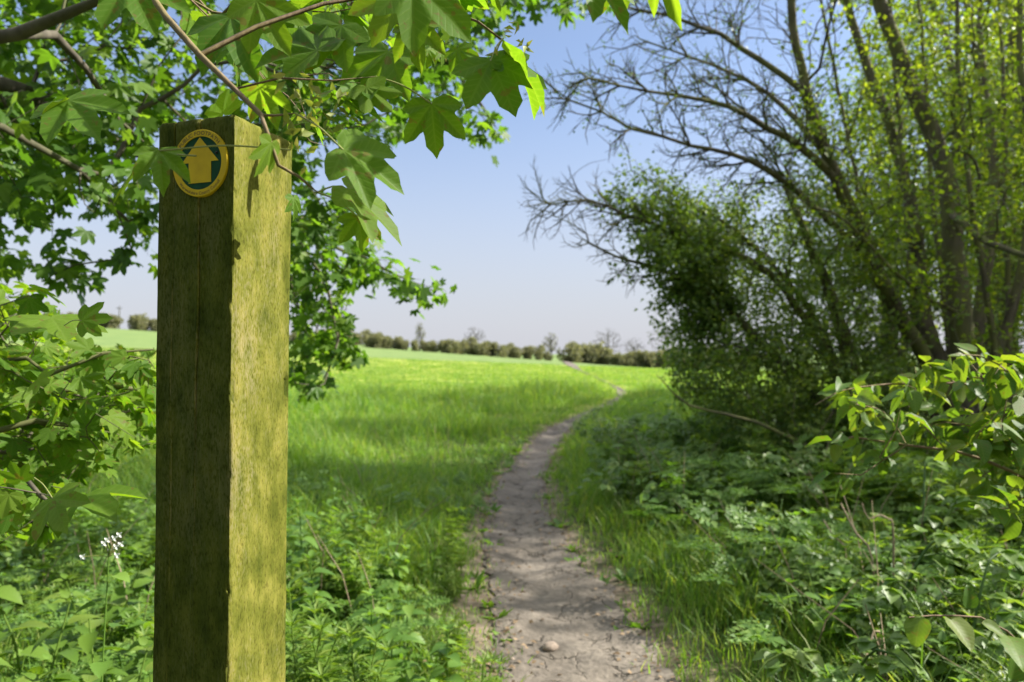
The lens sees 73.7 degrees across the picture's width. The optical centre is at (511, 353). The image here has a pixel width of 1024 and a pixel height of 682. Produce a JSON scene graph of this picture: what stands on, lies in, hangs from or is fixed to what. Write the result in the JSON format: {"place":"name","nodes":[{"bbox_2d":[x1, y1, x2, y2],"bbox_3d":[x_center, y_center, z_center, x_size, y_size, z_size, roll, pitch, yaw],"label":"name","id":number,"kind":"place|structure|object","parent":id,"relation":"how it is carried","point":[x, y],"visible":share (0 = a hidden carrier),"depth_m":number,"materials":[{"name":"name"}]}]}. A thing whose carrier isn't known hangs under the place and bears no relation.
{"place":"outdoors","nodes":[
{"label":"outdoors","id":0,"kind":"place"},
{"bbox_2d":[0,328,1023,681],"bbox_3d":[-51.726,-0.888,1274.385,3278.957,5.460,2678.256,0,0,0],"label":"ground","id":1,"kind":"structure","parent":0,"point":[129,338],"depth_m":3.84,"materials":[{"name":"green plant"}]},
{"bbox_2d":[0,657,12,681],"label":"leafy weed","id":2,"kind":"object","parent":1,"relation":"on","point":[3,662],"visible":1,"depth_m":1.61,"materials":[{"name":"green plant"}]},
{"bbox_2d":[0,585,55,681],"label":"leafy weed","id":3,"kind":"object","parent":1,"relation":"on","point":[9,592],"visible":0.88,"depth_m":1.96,"materials":[{"name":"green plant"}]},
{"bbox_2d":[21,669,56,681],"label":"leafy weed","id":4,"kind":"object","parent":1,"relation":"on","point":[33,676],"visible":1,"depth_m":1.43,"materials":[{"name":"green plant"}]},
{"bbox_2d":[16,590,98,681],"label":"leafy weed","id":5,"kind":"object","parent":1,"relation":"on","point":[56,644],"visible":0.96,"depth_m":1.75,"materials":[{"name":"green plant"}]},
{"bbox_2d":[41,573,103,674],"bbox_3d":[-1.375,0.900,2.158,0.148,0.444,0.169,0,0,-15],"label":"leafy weed","id":6,"kind":"object","parent":1,"relation":"on","point":[83,629],"visible":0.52,"depth_m":2.15,"materials":[{"name":"green plant"}]},
{"bbox_2d":[0,281,155,548],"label":"maple sapling","id":7,"kind":"object","parent":1,"relation":"on","point":[121,380],"visible":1,"depth_m":1.23,"materials":[{"name":"green plant"}]},
{"bbox_2d":[62,601,127,681],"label":"leafy weed","id":8,"kind":"object","parent":1,"relation":"on","point":[86,642],"visible":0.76,"depth_m":1.82,"materials":[{"name":"green plant"}]},
{"bbox_2d":[75,532,129,681],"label":"garlic mustard","id":9,"kind":"object","parent":1,"relation":"on","point":[99,669],"visible":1,"depth_m":1.25,"materials":[{"name":"green plant"}]},
{"bbox_2d":[107,313,123,328],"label":"hedge shrub","id":10,"kind":"object","parent":1,"relation":"on","point":[116,321],"visible":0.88,"depth_m":90.68,"materials":[{"name":"green plant"}]},
{"bbox_2d":[97,546,154,661],"bbox_3d":[-1.300,0.896,2.298,0.181,0.475,0.158,0,0,-22],"label":"leafy weed","id":11,"kind":"object","parent":1,"relation":"on","point":[118,595],"visible":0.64,"depth_m":2.29,"materials":[{"name":"green plant"}]},
{"bbox_2d":[127,314,142,329],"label":"hedge shrub","id":12,"kind":"object","parent":1,"relation":"on","point":[135,319],"visible":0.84,"depth_m":91.79,"materials":[{"name":"green plant"}]},
{"bbox_2d":[120,637,153,681],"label":"leafy weed","id":13,"kind":"object","parent":1,"relation":"on","point":[143,641],"visible":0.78,"depth_m":1.61,"materials":[{"name":"green plant"}]},
{"bbox_2d":[124,604,153,681],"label":"leafy weed","id":14,"kind":"object","parent":1,"relation":"on","point":[137,660],"visible":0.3,"depth_m":1.96,"materials":[{"name":"green plant"}]},
{"bbox_2d":[131,317,150,330],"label":"hedge shrub","id":15,"kind":"object","parent":1,"relation":"on","point":[145,321],"visible":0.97,"depth_m":91.62,"materials":[{"name":"green plant"}]},
{"bbox_2d":[149,318,156,331],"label":"hedge shrub","id":16,"kind":"object","parent":1,"relation":"on","point":[153,320],"visible":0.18,"depth_m":93.06,"materials":[{"name":"green plant"}]},
{"bbox_2d":[153,114,291,681],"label":"waymark post","id":17,"kind":"object","parent":1,"relation":"on","point":[223,297],"visible":0.98,"depth_m":0.77,"materials":[{"name":"green wood"}]},
{"bbox_2d":[285,580,307,671],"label":"cleavers","id":18,"kind":"object","parent":1,"relation":"on","point":[288,634],"visible":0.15,"depth_m":2.15,"materials":[{"name":"green plant"}]},
{"bbox_2d":[286,496,319,573],"bbox_3d":[-0.967,0.874,3.099,0.173,0.446,0.146,0,0,43],"label":"nettle","id":19,"kind":"object","parent":1,"relation":"on","point":[301,544],"visible":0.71,"depth_m":3.10,"materials":[{"name":"green plant"}]},
{"bbox_2d":[286,549,335,635],"bbox_3d":[-0.715,0.912,2.416,0.165,0.425,0.139,0,0,29],"label":"nettle","id":20,"kind":"object","parent":1,"relation":"on","point":[311,590],"visible":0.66,"depth_m":2.42,"materials":[{"name":"green plant"}]},
{"bbox_2d":[285,599,343,681],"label":"cleavers","id":21,"kind":"object","parent":1,"relation":"on","point":[312,637],"visible":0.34,"depth_m":1.91,"materials":[{"name":"green plant"}]},
{"bbox_2d":[285,609,351,681],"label":"cleavers","id":22,"kind":"object","parent":1,"relation":"on","point":[309,677],"visible":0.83,"depth_m":1.80,"materials":[{"name":"green plant"}]},
{"bbox_2d":[321,527,354,597],"bbox_3d":[-0.739,0.918,2.892,0.140,0.362,0.118,0,0,36],"label":"nettle","id":23,"kind":"object","parent":1,"relation":"on","point":[339,549],"visible":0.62,"depth_m":2.90,"materials":[{"name":"green plant"}]},
{"bbox_2d":[0,0,681,414],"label":"maple tree","id":24,"kind":"object","parent":1,"relation":"on","point":[54,130],"visible":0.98,"depth_m":2.18,"materials":[{"name":"green plant"}]},
{"bbox_2d":[307,621,401,681],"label":"cleavers","id":25,"kind":"object","parent":1,"relation":"on","point":[371,669],"visible":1,"depth_m":1.79,"materials":[{"name":"green plant"}]},
{"bbox_2d":[343,501,365,540],"bbox_3d":[-0.825,0.937,3.591,0.124,0.319,0.104,0,0,13],"label":"nettle","id":26,"kind":"object","parent":1,"relation":"on","point":[355,516],"visible":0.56,"depth_m":3.59,"materials":[{"name":"green plant"}]},
{"bbox_2d":[352,332,364,345],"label":"hedge shrub","id":27,"kind":"object","parent":1,"relation":"on","point":[361,338],"visible":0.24,"depth_m":90.11,"materials":[{"name":"green plant"}]},
{"bbox_2d":[358,329,370,346],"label":"hedge shrub","id":28,"kind":"object","parent":1,"relation":"on","point":[366,332],"visible":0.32,"depth_m":91.17,"materials":[{"name":"green plant"}]},
{"bbox_2d":[346,588,394,680],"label":"nettle","id":29,"kind":"object","parent":1,"relation":"on","point":[371,620],"visible":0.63,"depth_m":2.12,"materials":[{"name":"green plant"}]},
{"bbox_2d":[363,332,383,348],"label":"hedge shrub","id":30,"kind":"object","parent":1,"relation":"on","point":[375,342],"visible":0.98,"depth_m":87.48,"materials":[{"name":"green plant"}]},
{"bbox_2d":[366,332,387,346],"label":"hedge shrub","id":31,"kind":"object","parent":1,"relation":"on","point":[381,336],"visible":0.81,"depth_m":87.83,"materials":[{"name":"green plant"}]},
{"bbox_2d":[378,335,402,349],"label":"hedge shrub","id":32,"kind":"object","parent":1,"relation":"on","point":[390,342],"visible":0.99,"depth_m":88.32,"materials":[{"name":"green plant"}]},
{"bbox_2d":[363,602,419,681],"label":"nettle","id":33,"kind":"object","parent":1,"relation":"on","point":[392,653],"visible":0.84,"depth_m":1.99,"materials":[{"name":"green plant"}]},
{"bbox_2d":[391,336,403,349],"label":"hedge shrub","id":34,"kind":"object","parent":1,"relation":"on","point":[398,343],"visible":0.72,"depth_m":88.74,"materials":[{"name":"green plant"}]},
{"bbox_2d":[400,340,408,349],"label":"hedge shrub","id":35,"kind":"object","parent":1,"relation":"on","point":[405,345],"visible":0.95,"depth_m":87.87,"materials":[{"name":"green plant"}]},
{"bbox_2d":[390,585,427,659],"bbox_3d":[-0.359,0.959,2.332,0.104,0.319,0.124,0,0,42],"label":"nettle","id":36,"kind":"object","parent":1,"relation":"on","point":[409,610],"visible":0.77,"depth_m":2.34,"materials":[{"name":"green plant"}]},
{"bbox_2d":[410,339,418,350],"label":"hedge shrub","id":37,"kind":"object","parent":1,"relation":"on","point":[414,345],"visible":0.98,"depth_m":88.37,"materials":[{"name":"green plant"}]},
{"bbox_2d":[414,323,425,350],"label":"tree","id":38,"kind":"object","parent":1,"relation":"on","point":[417,331],"visible":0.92,"depth_m":93.90,"materials":[{"name":"grey plant"}]},
{"bbox_2d":[420,341,436,351],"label":"hedge shrub","id":39,"kind":"object","parent":1,"relation":"on","point":[423,348],"visible":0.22,"depth_m":89.54,"materials":[{"name":"green plant"}]},
{"bbox_2d":[425,340,440,352],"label":"hedge shrub","id":40,"kind":"object","parent":1,"relation":"on","point":[431,344],"visible":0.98,"depth_m":88.54,"materials":[{"name":"green plant"}]},
{"bbox_2d":[438,338,451,353],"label":"hedge shrub","id":41,"kind":"object","parent":1,"relation":"on","point":[443,344],"visible":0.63,"depth_m":88.52,"materials":[{"name":"green plant"}]},
{"bbox_2d":[428,623,465,681],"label":"nettle","id":42,"kind":"object","parent":1,"relation":"on","point":[453,662],"visible":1,"depth_m":2.02,"materials":[{"name":"green plant"}]},
{"bbox_2d":[446,339,460,353],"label":"hedge shrub","id":43,"kind":"object","parent":1,"relation":"on","point":[454,346],"visible":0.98,"depth_m":88.16,"materials":[{"name":"green plant"}]},
{"bbox_2d":[458,340,470,354],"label":"hedge shrub","id":44,"kind":"object","parent":1,"relation":"on","point":[464,348],"visible":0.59,"depth_m":89.80,"materials":[{"name":"green plant"}]},
{"bbox_2d":[461,336,476,354],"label":"hedge shrub","id":45,"kind":"object","parent":1,"relation":"on","point":[470,340],"visible":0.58,"depth_m":91.11,"materials":[{"name":"green plant"}]},
{"bbox_2d":[464,327,485,343],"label":"bare tree","id":46,"kind":"object","parent":1,"relation":"on","point":[474,336],"visible":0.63,"depth_m":94.81,"materials":[{"name":"grey plant"}]},
{"bbox_2d":[470,342,481,355],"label":"hedge shrub","id":47,"kind":"object","parent":1,"relation":"on","point":[476,347],"visible":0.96,"depth_m":89.43,"materials":[{"name":"green plant"}]},
{"bbox_2d":[478,340,498,356],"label":"hedge shrub","id":48,"kind":"object","parent":1,"relation":"on","point":[486,347],"visible":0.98,"depth_m":90.27,"materials":[{"name":"green plant"}]},
{"bbox_2d":[471,651,510,681],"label":"cleavers","id":49,"kind":"object","parent":1,"relation":"on","point":[483,662],"visible":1,"depth_m":1.91,"materials":[{"name":"green plant"}]},
{"bbox_2d":[490,345,505,356],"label":"hedge shrub","id":50,"kind":"object","parent":1,"relation":"on","point":[494,353],"visible":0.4,"depth_m":90.83,"materials":[{"name":"green plant"}]},
{"bbox_2d":[495,346,510,357],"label":"hedge shrub","id":51,"kind":"object","parent":1,"relation":"on","point":[505,352],"visible":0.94,"depth_m":87.66,"materials":[{"name":"green plant"}]},
{"bbox_2d":[0,419,1023,681],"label":"cleavers mass","id":52,"kind":"object","parent":1,"relation":"on","point":[448,571],"visible":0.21,"depth_m":2.87,"materials":[{"name":"green plant"}]},
{"bbox_2d":[0,393,1023,681],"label":"cow parsley mass","id":53,"kind":"object","parent":1,"relation":"on","point":[698,511],"visible":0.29,"depth_m":3.55,"materials":[{"name":"green plant"}]},
{"bbox_2d":[0,404,1023,681],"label":"nettle bed","id":54,"kind":"object","parent":1,"relation":"on","point":[408,674],"visible":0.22,"depth_m":2.87,"materials":[{"name":"green plant"}]},
{"bbox_2d":[508,346,520,358],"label":"hedge shrub","id":55,"kind":"object","parent":1,"relation":"on","point":[514,351],"visible":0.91,"depth_m":89.29,"materials":[{"name":"green plant"}]},
{"bbox_2d":[516,346,531,358],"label":"hedge shrub","id":56,"kind":"object","parent":1,"relation":"on","point":[526,354],"visible":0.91,"depth_m":89.98,"materials":[{"name":"green plant"}]},
{"bbox_2d":[42,402,1023,681],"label":"dry stalks","id":57,"kind":"object","parent":1,"relation":"on","point":[630,502],"visible":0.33,"depth_m":2.89,"materials":[{"name":"plant"}]},
{"bbox_2d":[531,344,545,359],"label":"hedge shrub","id":58,"kind":"object","parent":1,"relation":"on","point":[538,353],"visible":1,"depth_m":88.73,"materials":[{"name":"green plant"}]},
{"bbox_2d":[541,351,553,360],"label":"hedge shrub","id":59,"kind":"object","parent":1,"relation":"on","point":[547,356],"visible":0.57,"depth_m":91.31,"materials":[{"name":"green plant"}]},
{"bbox_2d":[542,332,557,360],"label":"tree","id":60,"kind":"object","parent":1,"relation":"on","point":[550,341],"visible":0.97,"depth_m":92.81,"materials":[{"name":"grey plant"}]},
{"bbox_2d":[394,432,719,671],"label":"broadleaf weeds","id":61,"kind":"object","parent":1,"relation":"on","point":[504,613],"visible":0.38,"depth_m":3.70,"materials":[{"name":"green plant"}]},
{"bbox_2d":[555,341,576,360],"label":"hedge shrub","id":62,"kind":"object","parent":1,"relation":"on","point":[564,351],"visible":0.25,"depth_m":91.47,"materials":[{"name":"green plant"}]},
{"bbox_2d":[561,355,570,361],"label":"hedge shrub","id":63,"kind":"object","parent":1,"relation":"on","point":[567,358],"visible":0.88,"depth_m":89.05,"materials":[{"name":"green plant"}]},
{"bbox_2d":[570,343,590,362],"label":"hedge shrub","id":64,"kind":"object","parent":1,"relation":"on","point":[578,352],"visible":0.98,"depth_m":88.59,"materials":[{"name":"green plant"}]},
{"bbox_2d":[567,342,601,363],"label":"hedge shrub","id":65,"kind":"object","parent":1,"relation":"on","point":[589,355],"visible":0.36,"depth_m":89.70,"materials":[{"name":"green plant"}]},
{"bbox_2d":[582,345,600,364],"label":"hedge shrub","id":66,"kind":"object","parent":1,"relation":"on","point":[598,356],"visible":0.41,"depth_m":89.75,"materials":[{"name":"green plant"}]},
{"bbox_2d":[591,341,605,364],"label":"hedge shrub","id":67,"kind":"object","parent":1,"relation":"on","point":[602,353],"visible":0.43,"depth_m":90.29,"materials":[{"name":"green plant"}]},
{"bbox_2d":[592,327,621,351],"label":"bare tree","id":68,"kind":"object","parent":1,"relation":"on","point":[607,345],"visible":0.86,"depth_m":95.92,"materials":[{"name":"grey plant"}]},
{"bbox_2d":[601,347,614,365],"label":"hedge shrub","id":69,"kind":"object","parent":1,"relation":"on","point":[609,354],"visible":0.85,"depth_m":89.18,"materials":[{"name":"green plant"}]},
{"bbox_2d":[609,352,624,365],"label":"hedge shrub","id":70,"kind":"object","parent":1,"relation":"on","point":[616,361],"visible":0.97,"depth_m":88.39,"materials":[{"name":"green plant"}]},
{"bbox_2d":[618,353,633,366],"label":"hedge shrub","id":71,"kind":"object","parent":1,"relation":"on","point":[627,361],"visible":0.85,"depth_m":88.22,"materials":[{"name":"green plant"}]},
{"bbox_2d":[624,338,645,353],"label":"bare tree","id":72,"kind":"object","parent":1,"relation":"on","point":[633,347],"visible":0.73,"depth_m":96.89,"materials":[{"name":"grey plant"}]},
{"bbox_2d":[627,349,643,367],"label":"hedge shrub","id":73,"kind":"object","parent":1,"relation":"on","point":[635,356],"visible":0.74,"depth_m":88.62,"materials":[{"name":"green plant"}]},
{"bbox_2d":[639,350,656,367],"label":"hedge shrub","id":74,"kind":"object","parent":1,"relation":"on","point":[646,358],"visible":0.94,"depth_m":88.40,"materials":[{"name":"green plant"}]},
{"bbox_2d":[649,349,663,367],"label":"hedge shrub","id":75,"kind":"object","parent":1,"relation":"on","point":[657,363],"visible":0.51,"depth_m":88.60,"materials":[{"name":"green plant"}]},
{"bbox_2d":[649,322,686,349],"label":"bare tree","id":76,"kind":"object","parent":1,"relation":"on","point":[662,339],"visible":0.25,"depth_m":94.93,"materials":[{"name":"grey plant"}]},
{"bbox_2d":[633,487,711,532],"bbox_3d":[0.988,0.963,4.088,0.585,0.278,0.557,0,0,-16],"label":"cow parsley","id":77,"kind":"object","parent":1,"relation":"on","point":[644,505],"visible":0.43,"depth_m":4.10,"materials":[{"name":"green plant"}]},
{"bbox_2d":[663,522,780,578],"bbox_3d":[0.984,0.959,3.195,0.588,0.294,0.617,0,0,38],"label":"cow parsley","id":78,"kind":"object","parent":1,"relation":"on","point":[690,537],"visible":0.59,"depth_m":3.10,"materials":[{"name":"green plant"}]},
{"bbox_2d":[666,460,785,521],"bbox_3d":[1.347,0.894,4.312,0.696,0.348,0.731,0,0,-19],"label":"cow parsley","id":79,"kind":"object","parent":1,"relation":"on","point":[764,484],"visible":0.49,"depth_m":4.28,"materials":[{"name":"green plant"}]},
{"bbox_2d":[519,139,938,460],"bbox_3d":[2.478,-0.480,6.477,2.880,3.116,4.740,0,0,43],"label":"thorn bush","id":80,"kind":"object","parent":1,"relation":"on","point":[702,254],"visible":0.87,"depth_m":5.80,"materials":[{"name":"green plant"}]},
{"bbox_2d":[680,531,859,612],"bbox_3d":[1.021,0.945,2.726,0.650,0.325,0.682,0,0,-17],"label":"cow parsley","id":81,"kind":"object","parent":1,"relation":"on","point":[769,596],"visible":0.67,"depth_m":2.70,"materials":[{"name":"green plant"}]},
{"bbox_2d":[523,0,1023,460],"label":"hedgerow tree","id":82,"kind":"object","parent":1,"relation":"on","point":[963,321],"visible":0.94,"depth_m":5.73,"materials":[{"name":"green plant"}]},
{"bbox_2d":[712,485,837,531],"bbox_3d":[1.408,0.923,3.605,0.696,0.348,0.731,0,0,17],"label":"cow parsley","id":83,"kind":"object","parent":1,"relation":"on","point":[742,490],"visible":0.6,"depth_m":3.79,"materials":[{"name":"green plant"}]},
{"bbox_2d":[568,396,1023,681],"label":"bramble cover","id":84,"kind":"object","parent":1,"relation":"on","point":[863,626],"visible":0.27,"depth_m":3.76,"materials":[{"name":"green plant"}]},
{"bbox_2d":[861,503,894,574],"bbox_3d":[1.384,0.770,2.573,0.115,0.404,0.041,0,0,10],"label":"dead stick","id":85,"kind":"object","parent":84,"relation":"on","point":[893,550],"visible":0.69,"depth_m":2.56,"materials":[{"name":"brown wood"}]},
{"bbox_2d":[823,520,846,557],"bbox_3d":[1.403,0.948,2.955,0.040,0.437,0.116,0,0,-28],"label":"dead stick","id":86,"kind":"object","parent":1,"relation":"on","point":[836,538],"visible":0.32,"depth_m":2.92,"materials":[{"name":"brown wood"}]},
{"bbox_2d":[751,632,921,681],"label":"nettle plant","id":87,"kind":"object","parent":1,"relation":"on","point":[894,659],"visible":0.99,"depth_m":1.65,"materials":[{"name":"green plant"}]},
{"bbox_2d":[725,592,947,681],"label":"cow parsley","id":88,"kind":"object","parent":1,"relation":"on","point":[760,636],"visible":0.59,"depth_m":2.11,"materials":[{"name":"green plant"}]},
{"bbox_2d":[741,514,933,585],"bbox_3d":[1.360,0.928,2.904,0.779,0.371,0.743,0,0,28],"label":"cow parsley","id":89,"kind":"object","parent":1,"relation":"on","point":[768,537],"visible":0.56,"depth_m":2.90,"materials":[{"name":"green plant"}]},
{"bbox_2d":[840,503,874,585],"bbox_3d":[1.297,0.834,2.557,0.042,0.533,0.129,0,0,-37],"label":"dead stick","id":90,"kind":"object","parent":1,"relation":"on","point":[868,547],"visible":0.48,"depth_m":2.54,"materials":[{"name":"brown wood"}]},
{"bbox_2d":[865,630,881,678],"bbox_3d":[1.082,1.004,2.039,0.122,0.358,0.017,0,0,-42],"label":"dead stick","id":91,"kind":"object","parent":1,"relation":"on","point":[879,639],"visible":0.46,"depth_m":2.05,"materials":[{"name":"brown wood"}]},
{"bbox_2d":[753,33,1022,389],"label":"leafy tree","id":92,"kind":"object","parent":1,"relation":"on","point":[845,99],"visible":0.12,"depth_m":12.39,"materials":[{"name":"green plant"}]},
{"bbox_2d":[805,343,1023,543],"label":"dogwood shrub","id":93,"kind":"object","parent":1,"relation":"on","point":[996,442],"visible":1,"depth_m":1.49,"materials":[{"name":"green plant"}]},
{"bbox_2d":[836,0,1023,360],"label":"leafy tree","id":94,"kind":"object","parent":1,"relation":"on","point":[914,39],"visible":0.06,"depth_m":17.43,"materials":[{"name":"green plant"}]},
{"bbox_2d":[845,0,1023,414],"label":"leafy tree","id":95,"kind":"object","parent":1,"relation":"on","point":[931,5],"visible":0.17,"depth_m":10.36,"materials":[{"name":"green plant"}]},
{"bbox_2d":[858,525,1023,654],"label":"bramble","id":96,"kind":"object","parent":1,"relation":"on","point":[892,597],"visible":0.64,"depth_m":2.23,"materials":[{"name":"green plant"}]},
{"bbox_2d":[894,455,1023,555],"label":"bramble","id":97,"kind":"object","parent":1,"relation":"on","point":[933,521],"visible":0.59,"depth_m":3.17,"materials":[{"name":"green plant"}]},
{"bbox_2d":[904,585,1023,681],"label":"broadleaf shoot","id":98,"kind":"object","parent":1,"relation":"on","point":[917,629],"visible":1,"depth_m":1.06,"materials":[{"name":"green plant"}]},
{"bbox_2d":[918,23,1023,354],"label":"leafy tree","id":99,"kind":"object","parent":1,"relation":"on","point":[1019,169],"visible":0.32,"depth_m":8.36,"materials":[{"name":"green plant"}]},
{"bbox_2d":[941,541,1023,681],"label":"bramble","id":100,"kind":"object","parent":1,"relation":"on","point":[1009,613],"visible":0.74,"depth_m":1.99,"materials":[{"name":"green plant"}]},
{"bbox_2d":[988,545,1023,612],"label":"bramble","id":101,"kind":"object","parent":1,"relation":"on","point":[995,569],"visible":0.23,"depth_m":2.30,"materials":[{"name":"green plant"}]},
{"bbox_2d":[0,0,1023,353],"label":"sky","id":102,"kind":"structure","parent":0,"point":[459,213],"materials":[{"name":"blue"}]},
{"bbox_2d":[481,361,678,681],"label":"path","id":103,"kind":"structure","parent":0,"point":[577,655],"depth_m":3.08,"materials":[{"name":"soil"}]},
{"bbox_2d":[542,641,558,651],"bbox_3d":[0.146,1.119,2.610,0.058,0.034,0.070,0,0,33],"label":"stone","id":104,"kind":"object","parent":103,"relation":"on","point":[550,646],"visible":1,"depth_m":2.59,"materials":[{"name":"beige stone"}]},
{"bbox_2d":[423,423,790,681],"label":"leaf litter","id":105,"kind":"object","parent":103,"relation":"on","point":[531,621],"visible":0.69,"depth_m":3.04,"materials":[{"name":"plant"}]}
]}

